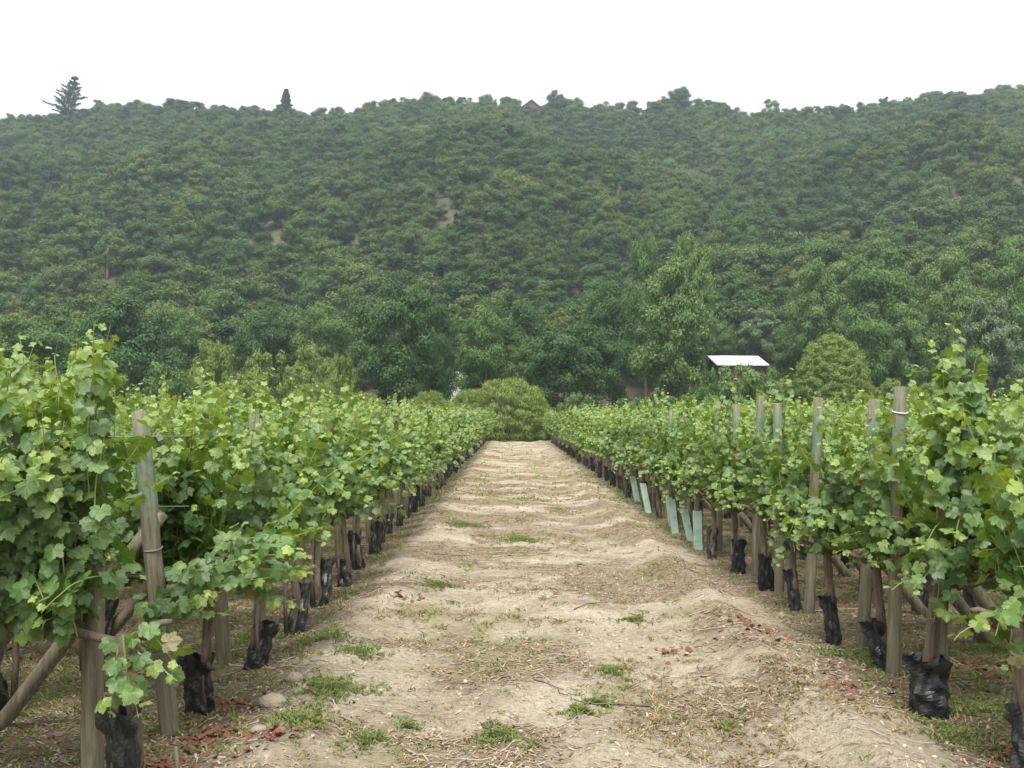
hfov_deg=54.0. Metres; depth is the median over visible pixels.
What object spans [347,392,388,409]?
bush
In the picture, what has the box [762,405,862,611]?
grapevine
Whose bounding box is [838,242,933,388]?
tall tree
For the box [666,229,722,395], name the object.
tall tree
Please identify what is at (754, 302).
woodland tree
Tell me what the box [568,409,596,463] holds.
grapevine
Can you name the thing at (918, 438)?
grapevine
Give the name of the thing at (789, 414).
grapevine
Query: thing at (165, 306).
woodland tree
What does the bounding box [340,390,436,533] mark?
grapevine
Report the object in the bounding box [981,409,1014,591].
grapevine
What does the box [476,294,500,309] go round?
woodland tree
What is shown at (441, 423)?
grapevine
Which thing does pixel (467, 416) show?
grapevine
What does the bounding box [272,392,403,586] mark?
grapevine
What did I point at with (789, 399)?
grapevine
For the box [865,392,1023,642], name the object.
grapevine
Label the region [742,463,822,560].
brace post
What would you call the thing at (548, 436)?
bush
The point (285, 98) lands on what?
conifer tree
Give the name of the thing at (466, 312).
woodland tree
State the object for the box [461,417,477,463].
grapevine
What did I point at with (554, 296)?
woodland tree
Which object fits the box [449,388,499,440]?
bush
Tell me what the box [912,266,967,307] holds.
woodland tree
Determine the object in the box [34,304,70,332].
woodland tree
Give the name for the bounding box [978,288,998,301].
woodland tree
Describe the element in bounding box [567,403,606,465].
grapevine
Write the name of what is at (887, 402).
grapevine
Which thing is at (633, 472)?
vineyard post
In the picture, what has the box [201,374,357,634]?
grapevine
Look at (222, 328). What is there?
woodland tree
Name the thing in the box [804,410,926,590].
grapevine
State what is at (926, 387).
bush
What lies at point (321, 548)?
vineyard post
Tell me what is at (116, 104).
broadleaf tree
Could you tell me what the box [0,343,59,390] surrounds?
grapevine
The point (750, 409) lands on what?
grapevine
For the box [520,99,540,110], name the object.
house
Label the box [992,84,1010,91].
broadleaf tree
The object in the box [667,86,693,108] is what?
broadleaf tree
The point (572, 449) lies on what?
grapevine
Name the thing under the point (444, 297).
woodland tree
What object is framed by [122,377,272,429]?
grapevine
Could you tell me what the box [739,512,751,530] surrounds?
brace post
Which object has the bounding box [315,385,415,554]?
grapevine
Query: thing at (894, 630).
vineyard post
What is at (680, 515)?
vineyard post
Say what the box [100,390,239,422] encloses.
grapevine
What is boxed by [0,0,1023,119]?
sky
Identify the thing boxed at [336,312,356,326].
woodland tree
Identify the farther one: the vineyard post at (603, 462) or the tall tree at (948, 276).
the tall tree at (948, 276)
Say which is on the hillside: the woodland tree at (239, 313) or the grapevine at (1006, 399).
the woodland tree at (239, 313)
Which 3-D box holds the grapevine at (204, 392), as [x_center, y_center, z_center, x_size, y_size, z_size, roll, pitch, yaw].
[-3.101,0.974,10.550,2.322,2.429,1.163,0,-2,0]
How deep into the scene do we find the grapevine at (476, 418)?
42.88 m
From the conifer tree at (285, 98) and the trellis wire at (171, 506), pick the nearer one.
the trellis wire at (171, 506)
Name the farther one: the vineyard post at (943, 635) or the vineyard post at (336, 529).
the vineyard post at (336, 529)
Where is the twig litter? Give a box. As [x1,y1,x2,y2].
[0,479,1013,767]
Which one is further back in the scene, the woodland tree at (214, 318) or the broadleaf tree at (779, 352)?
the woodland tree at (214, 318)
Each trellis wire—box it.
[5,436,176,437]
[130,506,188,506]
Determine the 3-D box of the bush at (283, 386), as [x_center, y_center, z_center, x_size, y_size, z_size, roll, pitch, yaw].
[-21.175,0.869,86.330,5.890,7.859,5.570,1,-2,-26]
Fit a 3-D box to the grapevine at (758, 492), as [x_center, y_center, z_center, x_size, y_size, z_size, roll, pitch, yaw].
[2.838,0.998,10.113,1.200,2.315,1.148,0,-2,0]
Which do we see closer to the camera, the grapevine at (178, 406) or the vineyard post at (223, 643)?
the vineyard post at (223, 643)
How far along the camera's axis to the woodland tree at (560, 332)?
124.73 m
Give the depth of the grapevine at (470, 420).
38.61 m
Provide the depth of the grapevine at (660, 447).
16.02 m
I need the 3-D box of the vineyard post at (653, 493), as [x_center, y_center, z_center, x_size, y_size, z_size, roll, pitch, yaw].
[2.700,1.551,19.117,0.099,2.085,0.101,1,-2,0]
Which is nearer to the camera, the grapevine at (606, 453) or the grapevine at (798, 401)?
the grapevine at (798, 401)
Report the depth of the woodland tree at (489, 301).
131.90 m
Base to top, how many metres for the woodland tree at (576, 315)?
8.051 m
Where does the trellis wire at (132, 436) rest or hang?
attached to the vineyard post at (166, 699)
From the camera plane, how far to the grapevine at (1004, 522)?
5.00 m
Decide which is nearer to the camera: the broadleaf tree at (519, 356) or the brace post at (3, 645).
the brace post at (3, 645)
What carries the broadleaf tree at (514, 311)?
on the hillside
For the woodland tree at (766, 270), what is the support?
on the hillside
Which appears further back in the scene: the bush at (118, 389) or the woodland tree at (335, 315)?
the woodland tree at (335, 315)
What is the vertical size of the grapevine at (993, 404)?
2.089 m
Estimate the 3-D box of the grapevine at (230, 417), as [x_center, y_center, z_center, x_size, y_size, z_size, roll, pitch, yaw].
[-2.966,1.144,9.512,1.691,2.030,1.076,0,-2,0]
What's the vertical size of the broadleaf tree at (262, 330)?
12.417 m
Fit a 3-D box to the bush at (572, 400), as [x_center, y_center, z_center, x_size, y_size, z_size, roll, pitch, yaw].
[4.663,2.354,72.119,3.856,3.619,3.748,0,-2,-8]
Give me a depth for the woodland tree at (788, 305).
132.40 m
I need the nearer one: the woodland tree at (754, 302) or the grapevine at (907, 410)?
the grapevine at (907, 410)
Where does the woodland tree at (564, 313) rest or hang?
on the hillside
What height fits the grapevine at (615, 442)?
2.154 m
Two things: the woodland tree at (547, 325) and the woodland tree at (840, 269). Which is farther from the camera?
the woodland tree at (840, 269)
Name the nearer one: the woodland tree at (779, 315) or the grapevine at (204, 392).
the grapevine at (204, 392)
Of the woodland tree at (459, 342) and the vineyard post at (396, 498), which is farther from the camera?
the woodland tree at (459, 342)
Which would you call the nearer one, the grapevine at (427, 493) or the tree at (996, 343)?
the grapevine at (427, 493)
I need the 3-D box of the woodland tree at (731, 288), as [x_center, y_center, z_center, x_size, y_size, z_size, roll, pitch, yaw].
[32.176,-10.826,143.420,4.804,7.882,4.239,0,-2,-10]
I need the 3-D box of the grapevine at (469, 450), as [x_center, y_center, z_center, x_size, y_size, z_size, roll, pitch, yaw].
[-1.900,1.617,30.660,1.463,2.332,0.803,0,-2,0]
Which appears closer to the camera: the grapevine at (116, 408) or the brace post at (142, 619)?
the brace post at (142, 619)
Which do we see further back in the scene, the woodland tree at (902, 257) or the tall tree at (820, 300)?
the woodland tree at (902, 257)
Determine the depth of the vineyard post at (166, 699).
5.67 m
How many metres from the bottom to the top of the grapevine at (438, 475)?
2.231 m
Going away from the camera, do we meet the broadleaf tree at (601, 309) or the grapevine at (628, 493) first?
the grapevine at (628, 493)
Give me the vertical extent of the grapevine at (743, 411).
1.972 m
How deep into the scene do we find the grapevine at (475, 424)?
41.98 m
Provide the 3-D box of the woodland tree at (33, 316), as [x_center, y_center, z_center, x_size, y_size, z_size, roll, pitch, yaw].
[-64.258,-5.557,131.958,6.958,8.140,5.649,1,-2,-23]
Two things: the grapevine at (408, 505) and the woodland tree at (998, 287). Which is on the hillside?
the woodland tree at (998, 287)
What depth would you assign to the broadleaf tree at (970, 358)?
90.91 m
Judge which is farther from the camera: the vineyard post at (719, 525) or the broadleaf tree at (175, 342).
the broadleaf tree at (175, 342)
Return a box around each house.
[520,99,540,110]
[704,356,768,405]
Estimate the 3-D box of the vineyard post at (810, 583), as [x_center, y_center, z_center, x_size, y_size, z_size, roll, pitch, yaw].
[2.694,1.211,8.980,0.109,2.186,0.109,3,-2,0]
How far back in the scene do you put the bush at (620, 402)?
69.48 m
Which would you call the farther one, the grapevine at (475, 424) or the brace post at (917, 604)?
the grapevine at (475, 424)
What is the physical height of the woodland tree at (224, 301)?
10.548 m
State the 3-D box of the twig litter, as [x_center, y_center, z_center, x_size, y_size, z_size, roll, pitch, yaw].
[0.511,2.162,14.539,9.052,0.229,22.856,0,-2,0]
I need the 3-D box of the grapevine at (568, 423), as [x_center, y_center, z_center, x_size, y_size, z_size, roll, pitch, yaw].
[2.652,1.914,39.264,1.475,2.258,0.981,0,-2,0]
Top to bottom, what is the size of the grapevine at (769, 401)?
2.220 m
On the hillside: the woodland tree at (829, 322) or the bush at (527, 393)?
the woodland tree at (829, 322)
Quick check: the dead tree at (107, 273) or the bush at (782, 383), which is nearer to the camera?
the bush at (782, 383)
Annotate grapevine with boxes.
[0,320,192,767]
[0,338,139,710]
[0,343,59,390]
[0,413,75,631]
[8,337,161,458]
[8,383,113,439]
[34,369,232,670]
[84,372,316,715]
[95,383,196,586]
[97,391,122,428]
[99,398,292,457]
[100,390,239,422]
[105,411,270,636]
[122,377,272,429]
[148,361,334,552]
[160,372,376,670]
[171,402,263,411]
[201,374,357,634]
[229,375,347,441]
[232,367,408,607]
[255,389,323,423]
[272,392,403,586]
[312,391,428,569]
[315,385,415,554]
[338,390,427,542]
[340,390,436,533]
[382,394,452,506]
[383,407,441,512]
[384,413,453,518]
[389,406,440,526]
[402,399,453,492]
[403,407,453,497]
[409,407,445,499]
[411,400,465,481]
[413,402,458,489]
[425,406,465,479]
[428,401,465,476]
[431,406,472,470]
[432,405,464,485]
[434,401,473,472]
[441,404,469,474]
[446,411,473,453]
[449,401,476,468]
[449,404,479,462]
[453,405,478,451]
[457,405,482,456]
[457,407,478,458]
[459,417,475,465]
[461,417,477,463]
[462,405,484,458]
[466,407,481,436]
[555,407,579,454]
[557,415,569,453]
[559,409,571,454]
[561,404,595,459]
[561,405,595,457]
[562,404,586,456]
[564,406,586,457]
[565,404,602,462]
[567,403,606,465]
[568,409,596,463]
[571,404,614,468]
[574,412,602,467]
[578,404,608,473]
[578,405,620,470]
[579,403,610,477]
[581,410,613,472]
[584,402,633,480]
[589,399,633,486]
[595,408,632,479]
[600,399,644,489]
[610,401,634,493]
[611,406,649,497]
[620,396,672,501]
[626,388,685,506]
[632,385,694,512]
[633,396,693,518]
[638,418,709,526]
[646,392,709,424]
[655,395,723,533]
[656,402,702,418]
[672,394,769,549]
[672,409,709,540]
[676,399,725,414]
[681,406,802,574]
[688,378,775,559]
[690,396,748,424]
[690,410,731,518]
[704,389,787,526]
[718,396,771,415]
[731,415,786,533]
[732,368,845,590]
[732,407,845,560]
[740,393,890,574]
[740,405,804,541]
[743,397,800,422]
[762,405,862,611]
[771,395,833,414]
[781,398,926,645]
[783,403,845,428]
[788,390,860,426]
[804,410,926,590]
[823,389,1015,610]
[831,364,990,670]
[831,391,912,422]
[840,384,931,553]
[861,322,1023,719]
[861,397,928,419]
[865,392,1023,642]
[907,409,1023,518]
[925,371,1009,417]
[947,396,1023,767]
[972,393,1023,449]
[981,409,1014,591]
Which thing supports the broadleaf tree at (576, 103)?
on the hillside
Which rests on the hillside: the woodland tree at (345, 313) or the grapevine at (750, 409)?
the woodland tree at (345, 313)
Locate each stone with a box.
[249,724,266,733]
[257,692,286,708]
[284,671,303,682]
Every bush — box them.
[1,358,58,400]
[47,367,129,407]
[124,360,194,408]
[209,372,273,409]
[236,348,299,409]
[281,342,331,407]
[287,381,339,408]
[326,352,361,407]
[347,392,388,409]
[410,389,450,410]
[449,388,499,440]
[464,376,549,440]
[513,400,552,439]
[553,392,591,436]
[617,395,655,411]
[666,393,710,408]
[694,367,728,405]
[699,362,786,407]
[758,364,786,395]
[774,378,809,408]
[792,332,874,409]
[872,377,910,406]
[907,382,938,408]
[984,374,1023,406]
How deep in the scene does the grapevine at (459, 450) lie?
27.28 m
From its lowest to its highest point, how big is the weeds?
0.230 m
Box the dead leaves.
[8,590,1012,767]
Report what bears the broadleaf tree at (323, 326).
on the hillside
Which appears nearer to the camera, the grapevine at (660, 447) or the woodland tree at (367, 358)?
the grapevine at (660, 447)
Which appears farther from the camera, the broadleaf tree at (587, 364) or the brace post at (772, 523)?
the broadleaf tree at (587, 364)
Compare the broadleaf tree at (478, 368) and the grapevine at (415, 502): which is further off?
the broadleaf tree at (478, 368)
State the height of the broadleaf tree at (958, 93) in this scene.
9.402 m
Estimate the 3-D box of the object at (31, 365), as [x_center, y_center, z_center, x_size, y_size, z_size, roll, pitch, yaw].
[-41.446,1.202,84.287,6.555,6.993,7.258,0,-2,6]
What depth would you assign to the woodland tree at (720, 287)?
147.92 m
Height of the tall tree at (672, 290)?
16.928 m
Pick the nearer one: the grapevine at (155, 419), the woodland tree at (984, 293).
the grapevine at (155, 419)
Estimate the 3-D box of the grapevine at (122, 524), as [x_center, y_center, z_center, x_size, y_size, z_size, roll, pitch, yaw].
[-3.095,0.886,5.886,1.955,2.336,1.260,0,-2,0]
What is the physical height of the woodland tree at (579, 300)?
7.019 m
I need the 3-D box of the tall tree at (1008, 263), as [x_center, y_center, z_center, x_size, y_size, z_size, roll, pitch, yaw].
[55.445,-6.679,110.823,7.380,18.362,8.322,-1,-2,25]
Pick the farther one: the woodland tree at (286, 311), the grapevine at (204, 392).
the woodland tree at (286, 311)
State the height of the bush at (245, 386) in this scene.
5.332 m
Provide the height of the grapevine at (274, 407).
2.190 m
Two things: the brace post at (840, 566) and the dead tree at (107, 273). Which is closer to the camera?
the brace post at (840, 566)
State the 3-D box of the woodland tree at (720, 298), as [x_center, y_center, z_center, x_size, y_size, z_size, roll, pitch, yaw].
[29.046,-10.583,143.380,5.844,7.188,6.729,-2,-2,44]
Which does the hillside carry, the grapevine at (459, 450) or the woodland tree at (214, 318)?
the woodland tree at (214, 318)
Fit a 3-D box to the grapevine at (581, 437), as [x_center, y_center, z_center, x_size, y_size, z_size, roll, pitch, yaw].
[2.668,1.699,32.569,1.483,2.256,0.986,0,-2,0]
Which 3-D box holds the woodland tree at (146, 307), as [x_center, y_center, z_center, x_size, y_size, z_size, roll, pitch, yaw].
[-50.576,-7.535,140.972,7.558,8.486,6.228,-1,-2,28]
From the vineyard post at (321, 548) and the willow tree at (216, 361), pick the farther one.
the willow tree at (216, 361)
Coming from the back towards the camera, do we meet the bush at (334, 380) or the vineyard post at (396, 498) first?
the bush at (334, 380)
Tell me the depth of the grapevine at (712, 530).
12.26 m
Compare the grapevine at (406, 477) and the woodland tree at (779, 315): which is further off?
the woodland tree at (779, 315)
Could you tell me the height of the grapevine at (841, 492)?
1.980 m
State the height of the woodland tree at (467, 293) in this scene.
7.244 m
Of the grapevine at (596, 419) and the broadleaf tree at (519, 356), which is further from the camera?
the broadleaf tree at (519, 356)
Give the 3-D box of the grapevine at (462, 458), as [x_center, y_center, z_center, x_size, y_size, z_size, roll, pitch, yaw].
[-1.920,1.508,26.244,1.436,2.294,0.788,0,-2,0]
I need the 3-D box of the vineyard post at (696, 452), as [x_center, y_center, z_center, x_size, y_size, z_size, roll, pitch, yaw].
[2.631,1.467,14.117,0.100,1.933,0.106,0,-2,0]
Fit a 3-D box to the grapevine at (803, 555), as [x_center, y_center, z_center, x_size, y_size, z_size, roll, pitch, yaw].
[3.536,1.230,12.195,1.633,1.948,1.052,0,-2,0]
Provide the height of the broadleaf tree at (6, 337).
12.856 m
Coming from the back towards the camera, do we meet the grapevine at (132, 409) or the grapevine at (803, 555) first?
the grapevine at (803, 555)
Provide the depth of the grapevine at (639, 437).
19.24 m
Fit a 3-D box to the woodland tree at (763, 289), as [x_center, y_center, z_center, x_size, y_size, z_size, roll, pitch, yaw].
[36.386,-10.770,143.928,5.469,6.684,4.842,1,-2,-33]
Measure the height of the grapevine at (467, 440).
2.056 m
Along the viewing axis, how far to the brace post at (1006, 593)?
6.16 m
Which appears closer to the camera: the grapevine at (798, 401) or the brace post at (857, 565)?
the brace post at (857, 565)
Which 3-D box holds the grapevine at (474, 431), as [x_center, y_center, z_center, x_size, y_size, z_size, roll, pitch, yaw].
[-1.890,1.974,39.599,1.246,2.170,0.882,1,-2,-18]
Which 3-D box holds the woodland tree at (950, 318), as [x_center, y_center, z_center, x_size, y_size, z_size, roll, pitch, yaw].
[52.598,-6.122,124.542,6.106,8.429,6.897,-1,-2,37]
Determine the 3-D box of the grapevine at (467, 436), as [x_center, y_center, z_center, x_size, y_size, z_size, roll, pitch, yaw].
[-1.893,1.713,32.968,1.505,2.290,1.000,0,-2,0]
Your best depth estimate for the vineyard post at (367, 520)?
13.90 m
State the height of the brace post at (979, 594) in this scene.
1.449 m
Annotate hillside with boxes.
[0,121,1023,430]
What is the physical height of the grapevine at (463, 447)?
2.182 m
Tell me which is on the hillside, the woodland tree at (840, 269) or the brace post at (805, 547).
the woodland tree at (840, 269)
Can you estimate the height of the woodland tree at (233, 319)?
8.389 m
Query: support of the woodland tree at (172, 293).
on the hillside
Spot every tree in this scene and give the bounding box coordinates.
[0,311,28,368]
[2,312,46,332]
[10,312,82,398]
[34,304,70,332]
[41,307,81,323]
[42,75,88,116]
[49,307,89,328]
[55,313,107,339]
[63,282,122,313]
[68,290,192,396]
[69,310,85,319]
[72,294,103,312]
[106,248,109,279]
[108,102,123,112]
[133,288,184,316]
[139,301,153,312]
[140,308,200,379]
[142,300,182,317]
[157,286,202,318]
[161,340,202,379]
[162,97,193,112]
[176,338,234,404]
[179,305,216,331]
[186,342,204,371]
[192,324,219,342]
[197,276,251,320]
[197,303,221,324]
[197,338,217,359]
[212,321,240,371]
[220,313,251,370]
[230,300,266,319]
[232,302,299,388]
[233,354,252,379]
[242,303,284,323]
[275,302,300,322]
[277,88,293,114]
[286,301,360,379]
[287,303,335,339]
[314,296,343,314]
[324,313,340,341]
[333,309,350,321]
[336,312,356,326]
[343,274,442,406]
[346,304,360,314]
[346,316,380,348]
[360,344,377,385]
[375,289,423,331]
[381,322,413,363]
[414,293,460,405]
[433,293,451,307]
[442,334,485,389]
[447,294,478,314]
[448,304,485,336]
[451,308,519,406]
[451,310,484,344]
[459,289,472,295]
[469,282,489,311]
[472,293,501,311]
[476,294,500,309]
[482,288,545,417]
[502,331,543,411]
[520,320,625,410]
[537,301,560,322]
[538,316,567,338]
[540,334,572,385]
[545,89,566,114]
[546,289,569,312]
[548,324,570,349]
[553,308,577,331]
[561,294,591,310]
[565,306,593,336]
[571,96,583,110]
[572,298,585,308]
[578,276,641,409]
[624,227,665,398]
[627,255,712,405]
[649,95,674,113]
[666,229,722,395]
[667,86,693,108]
[687,98,716,108]
[706,302,733,355]
[710,320,737,355]
[712,284,722,295]
[712,288,729,303]
[714,330,745,355]
[718,299,756,347]
[722,280,748,302]
[731,290,769,319]
[737,327,769,356]
[738,307,786,381]
[751,285,775,307]
[756,262,784,299]
[760,98,781,113]
[761,303,788,323]
[766,309,790,368]
[766,320,801,380]
[768,286,791,306]
[778,293,795,309]
[779,282,808,320]
[784,257,850,392]
[810,312,849,352]
[825,259,859,295]
[832,299,897,400]
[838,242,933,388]
[878,251,908,295]
[882,298,939,399]
[899,286,921,310]
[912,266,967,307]
[915,245,980,388]
[916,291,929,309]
[925,303,956,330]
[935,337,981,396]
[941,91,968,95]
[954,297,1023,406]
[970,261,994,290]
[977,277,1016,303]
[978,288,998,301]
[979,243,1023,398]
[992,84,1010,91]
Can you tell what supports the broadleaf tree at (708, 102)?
on the hillside
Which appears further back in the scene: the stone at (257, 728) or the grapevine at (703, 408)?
the grapevine at (703, 408)
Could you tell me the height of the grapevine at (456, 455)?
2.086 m
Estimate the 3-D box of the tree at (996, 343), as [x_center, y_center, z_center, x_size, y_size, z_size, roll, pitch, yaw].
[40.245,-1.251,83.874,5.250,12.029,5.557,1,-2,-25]
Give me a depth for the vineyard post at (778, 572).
10.00 m
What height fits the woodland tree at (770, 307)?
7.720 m
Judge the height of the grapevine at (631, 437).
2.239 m
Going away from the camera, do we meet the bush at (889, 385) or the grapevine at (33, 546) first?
the grapevine at (33, 546)
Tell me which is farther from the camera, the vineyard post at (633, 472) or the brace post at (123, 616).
the vineyard post at (633, 472)
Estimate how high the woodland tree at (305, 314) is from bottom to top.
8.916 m
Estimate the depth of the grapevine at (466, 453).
37.37 m
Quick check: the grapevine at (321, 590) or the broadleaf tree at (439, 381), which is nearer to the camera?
the grapevine at (321, 590)
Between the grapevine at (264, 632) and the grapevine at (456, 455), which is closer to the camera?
the grapevine at (264, 632)
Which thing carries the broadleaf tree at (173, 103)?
on the hillside
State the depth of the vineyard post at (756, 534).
11.04 m
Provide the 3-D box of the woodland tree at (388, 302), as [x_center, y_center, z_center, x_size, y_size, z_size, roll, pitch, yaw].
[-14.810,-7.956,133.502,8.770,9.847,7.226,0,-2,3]
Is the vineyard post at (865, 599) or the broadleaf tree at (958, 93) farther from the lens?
the broadleaf tree at (958, 93)
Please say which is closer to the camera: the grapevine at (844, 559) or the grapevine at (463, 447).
the grapevine at (844, 559)
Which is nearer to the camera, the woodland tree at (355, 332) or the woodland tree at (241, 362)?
the woodland tree at (241, 362)
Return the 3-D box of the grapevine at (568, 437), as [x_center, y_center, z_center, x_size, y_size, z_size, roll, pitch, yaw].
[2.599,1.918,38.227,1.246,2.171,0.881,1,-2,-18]
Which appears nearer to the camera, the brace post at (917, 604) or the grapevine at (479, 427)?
the brace post at (917, 604)
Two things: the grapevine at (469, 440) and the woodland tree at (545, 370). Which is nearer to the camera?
the grapevine at (469, 440)
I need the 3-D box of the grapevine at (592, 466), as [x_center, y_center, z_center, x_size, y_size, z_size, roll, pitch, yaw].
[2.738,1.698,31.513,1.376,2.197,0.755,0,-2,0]
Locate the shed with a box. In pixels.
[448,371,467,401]
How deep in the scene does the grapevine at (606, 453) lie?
24.69 m
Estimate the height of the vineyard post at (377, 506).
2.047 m
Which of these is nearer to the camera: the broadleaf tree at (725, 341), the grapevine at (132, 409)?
the grapevine at (132, 409)
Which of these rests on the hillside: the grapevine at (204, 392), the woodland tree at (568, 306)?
the woodland tree at (568, 306)
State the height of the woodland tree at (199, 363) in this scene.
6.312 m
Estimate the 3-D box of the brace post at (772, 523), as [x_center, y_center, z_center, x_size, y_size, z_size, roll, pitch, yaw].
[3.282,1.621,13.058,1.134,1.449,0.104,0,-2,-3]
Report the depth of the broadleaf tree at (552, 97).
381.71 m
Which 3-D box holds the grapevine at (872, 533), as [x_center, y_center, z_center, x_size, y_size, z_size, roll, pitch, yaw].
[2.822,0.952,6.980,1.134,2.176,1.084,0,-2,0]
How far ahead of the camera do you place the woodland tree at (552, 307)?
134.85 m
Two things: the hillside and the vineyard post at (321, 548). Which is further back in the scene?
the hillside
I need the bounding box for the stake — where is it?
[173,746,179,767]
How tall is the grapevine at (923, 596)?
2.080 m
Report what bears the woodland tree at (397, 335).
on the hillside
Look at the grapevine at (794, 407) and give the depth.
15.02 m
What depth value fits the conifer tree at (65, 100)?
374.19 m
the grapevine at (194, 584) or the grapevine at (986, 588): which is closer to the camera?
the grapevine at (194, 584)
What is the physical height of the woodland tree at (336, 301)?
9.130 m
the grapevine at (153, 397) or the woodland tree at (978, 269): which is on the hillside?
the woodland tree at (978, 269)
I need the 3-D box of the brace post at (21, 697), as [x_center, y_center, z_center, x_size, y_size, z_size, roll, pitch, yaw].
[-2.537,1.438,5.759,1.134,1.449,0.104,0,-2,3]
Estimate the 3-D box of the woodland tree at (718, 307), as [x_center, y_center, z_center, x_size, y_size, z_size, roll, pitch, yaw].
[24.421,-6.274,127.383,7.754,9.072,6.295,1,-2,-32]
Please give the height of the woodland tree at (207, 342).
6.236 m
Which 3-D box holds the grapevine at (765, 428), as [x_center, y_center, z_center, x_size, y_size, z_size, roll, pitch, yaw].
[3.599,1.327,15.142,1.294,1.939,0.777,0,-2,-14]
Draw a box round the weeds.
[0,442,1023,767]
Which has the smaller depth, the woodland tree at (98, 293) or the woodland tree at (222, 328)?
the woodland tree at (222, 328)
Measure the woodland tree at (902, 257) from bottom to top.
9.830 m
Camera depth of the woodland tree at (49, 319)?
130.81 m
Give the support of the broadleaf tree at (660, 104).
on the hillside
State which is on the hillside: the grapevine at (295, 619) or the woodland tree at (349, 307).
the woodland tree at (349, 307)
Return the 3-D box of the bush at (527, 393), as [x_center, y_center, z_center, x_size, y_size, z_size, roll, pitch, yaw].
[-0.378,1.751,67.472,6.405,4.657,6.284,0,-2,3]
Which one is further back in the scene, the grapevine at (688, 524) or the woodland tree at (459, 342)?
the woodland tree at (459, 342)
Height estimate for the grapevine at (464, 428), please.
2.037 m
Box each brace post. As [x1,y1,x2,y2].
[0,510,167,730]
[0,541,81,652]
[75,581,147,666]
[130,517,237,638]
[703,498,710,511]
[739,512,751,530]
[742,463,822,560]
[743,510,767,538]
[762,511,797,551]
[784,467,886,593]
[819,479,927,615]
[831,555,854,577]
[875,502,999,645]
[904,506,1009,642]
[953,529,1023,617]
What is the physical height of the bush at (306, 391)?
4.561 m
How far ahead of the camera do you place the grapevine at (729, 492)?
11.14 m
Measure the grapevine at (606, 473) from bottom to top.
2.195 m
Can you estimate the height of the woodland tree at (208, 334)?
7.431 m
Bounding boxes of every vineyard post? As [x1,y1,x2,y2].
[80,440,104,767]
[132,410,179,737]
[202,416,231,664]
[248,414,265,620]
[296,419,305,583]
[306,412,323,558]
[332,431,343,567]
[349,415,356,530]
[364,492,370,542]
[375,415,379,520]
[393,485,398,518]
[602,418,604,474]
[616,411,619,482]
[631,415,635,493]
[636,410,639,496]
[651,411,656,507]
[655,415,665,511]
[663,410,673,517]
[677,416,682,524]
[683,411,689,531]
[696,420,701,502]
[714,402,722,551]
[731,403,740,554]
[751,396,764,575]
[773,403,783,593]
[803,397,822,614]
[856,399,879,647]
[886,387,907,674]
[933,463,951,655]
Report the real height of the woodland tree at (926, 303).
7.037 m
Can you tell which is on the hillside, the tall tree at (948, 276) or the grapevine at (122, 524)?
the tall tree at (948, 276)

